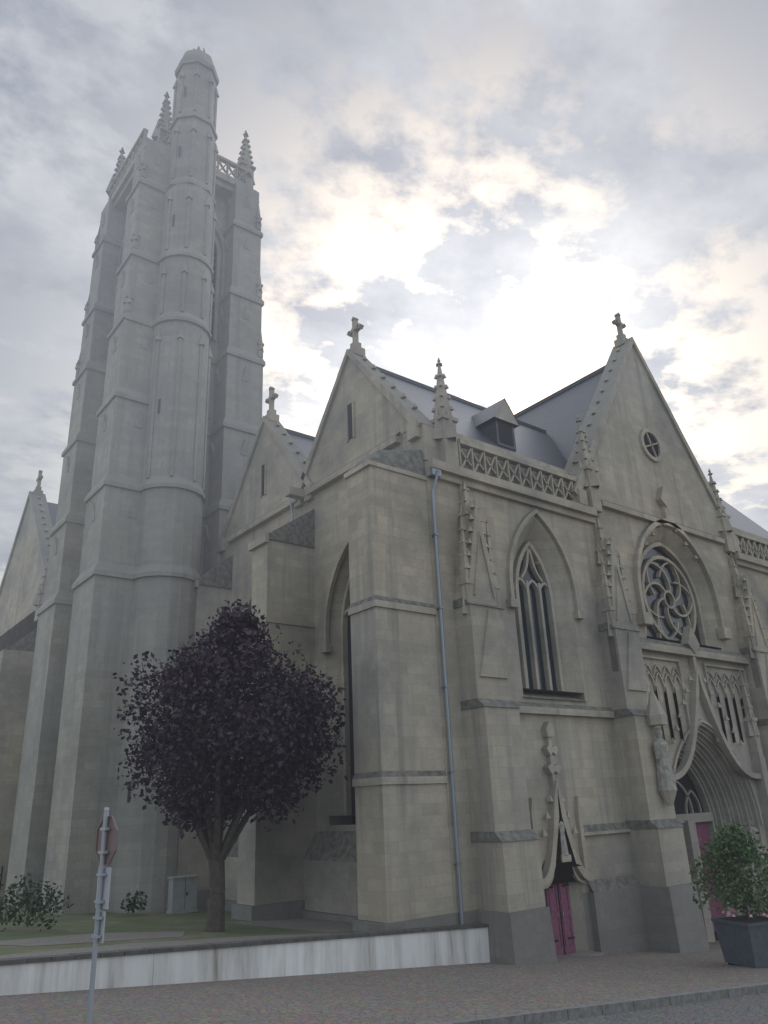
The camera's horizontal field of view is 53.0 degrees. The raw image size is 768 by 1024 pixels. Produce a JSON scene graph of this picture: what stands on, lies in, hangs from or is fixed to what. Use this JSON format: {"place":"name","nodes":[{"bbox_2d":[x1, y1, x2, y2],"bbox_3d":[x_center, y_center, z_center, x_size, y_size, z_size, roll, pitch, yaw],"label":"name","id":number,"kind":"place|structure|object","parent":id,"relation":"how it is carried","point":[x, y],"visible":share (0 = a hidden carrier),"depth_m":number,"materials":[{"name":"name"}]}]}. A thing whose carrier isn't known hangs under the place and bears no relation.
{"place":"outdoors","nodes":[
{"label":"outdoors","id":0,"kind":"place"},
{"bbox_2d":[0,918,352,958],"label":"footpath","id":1,"kind":"structure","parent":0,"point":[317,925],"depth_m":19.68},
{"bbox_2d":[0,906,553,954],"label":"terrace lawn","id":2,"kind":"structure","parent":0,"point":[192,925],"depth_m":22.61,"materials":[{"name":"green plant"}]},
{"bbox_2d":[0,866,2,887],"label":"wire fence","id":3,"kind":"object","parent":2,"relation":"on","point":[1,876],"visible":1,"depth_m":27.57,"materials":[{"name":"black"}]},
{"bbox_2d":[0,470,57,901],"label":"church wall","id":4,"kind":"structure","parent":2,"relation":"on","point":[22,587],"depth_m":45.13,"materials":[{"name":"stone"}]},
{"bbox_2d":[0,873,146,931],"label":"bushes","id":5,"kind":"object","parent":2,"relation":"on","point":[26,902],"visible":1,"depth_m":22.50,"materials":[{"name":"green plant"}]},
{"bbox_2d":[4,46,265,914],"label":"bell tower","id":6,"kind":"structure","parent":2,"relation":"on","point":[166,411],"depth_m":38.27,"materials":[{"name":"stone"}]},
{"bbox_2d":[166,875,199,913],"bbox_3d":[-7.740,14.700,29.610,1.100,1.280,0.500,14,-26,-36],"label":"electrical cabinet","id":7,"kind":"object","parent":2,"relation":"on","point":[182,894],"visible":0.93,"depth_m":29.43,"materials":[{"name":"grey metal"}]},
{"bbox_2d":[113,599,353,931],"bbox_3d":[-4.621,7.239,23.058,7.187,9.543,7.492,-4,-21,4],"label":"purple plum tree","id":8,"kind":"object","parent":2,"relation":"on","point":[237,654],"visible":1,"depth_m":22.20,"materials":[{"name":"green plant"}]},
{"bbox_2d":[177,317,439,921],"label":"church side wall","id":9,"kind":"structure","parent":0,"point":[283,545],"depth_m":29.97,"materials":[{"name":"beige stone"}]},
{"bbox_2d":[0,940,767,1023],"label":"pavement","id":10,"kind":"structure","parent":0,"point":[565,987],"depth_m":14.76,"materials":[{"name":"stone"}]},
{"bbox_2d":[86,807,117,1023],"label":"stop sign post","id":11,"kind":"object","parent":10,"relation":"on","point":[106,841],"visible":1,"depth_m":11.92,"materials":[{"name":"grey metal"}]},
{"bbox_2d":[0,923,489,995],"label":"retaining wall","id":12,"kind":"structure","parent":10,"relation":"on","point":[353,952],"depth_m":17.35,"materials":[{"name":"concrete"}]},
{"bbox_2d":[344,313,767,964],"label":"church facade","id":13,"kind":"structure","parent":10,"relation":"on","point":[560,711],"depth_m":26.67,"materials":[{"name":"beige stone"}]},
{"bbox_2d":[285,365,767,823],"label":"church roofs","id":14,"kind":"structure","parent":13,"relation":"on","point":[541,432],"depth_m":35.70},
{"bbox_2d":[711,914,767,967],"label":"street planter","id":15,"kind":"object","parent":10,"relation":"on","point":[743,940],"visible":0.84,"depth_m":20.65,"materials":[{"name":"black concrete"}]},
{"bbox_2d":[688,820,767,920],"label":"planter shrub","id":16,"kind":"object","parent":15,"relation":"in","point":[727,851],"visible":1,"depth_m":21.53,"materials":[{"name":"green plant"}]},
{"bbox_2d":[0,0,767,584],"label":"sky","id":17,"kind":"structure","parent":0,"point":[483,186],"materials":[{"name":"grey"}]},
{"bbox_2d":[537,992,767,1023],"bbox_3d":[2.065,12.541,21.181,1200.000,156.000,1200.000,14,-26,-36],"label":"road","id":18,"kind":"structure","parent":0,"point":[749,1009],"depth_m":13.54,"materials":[{"name":"grey asphalt"}]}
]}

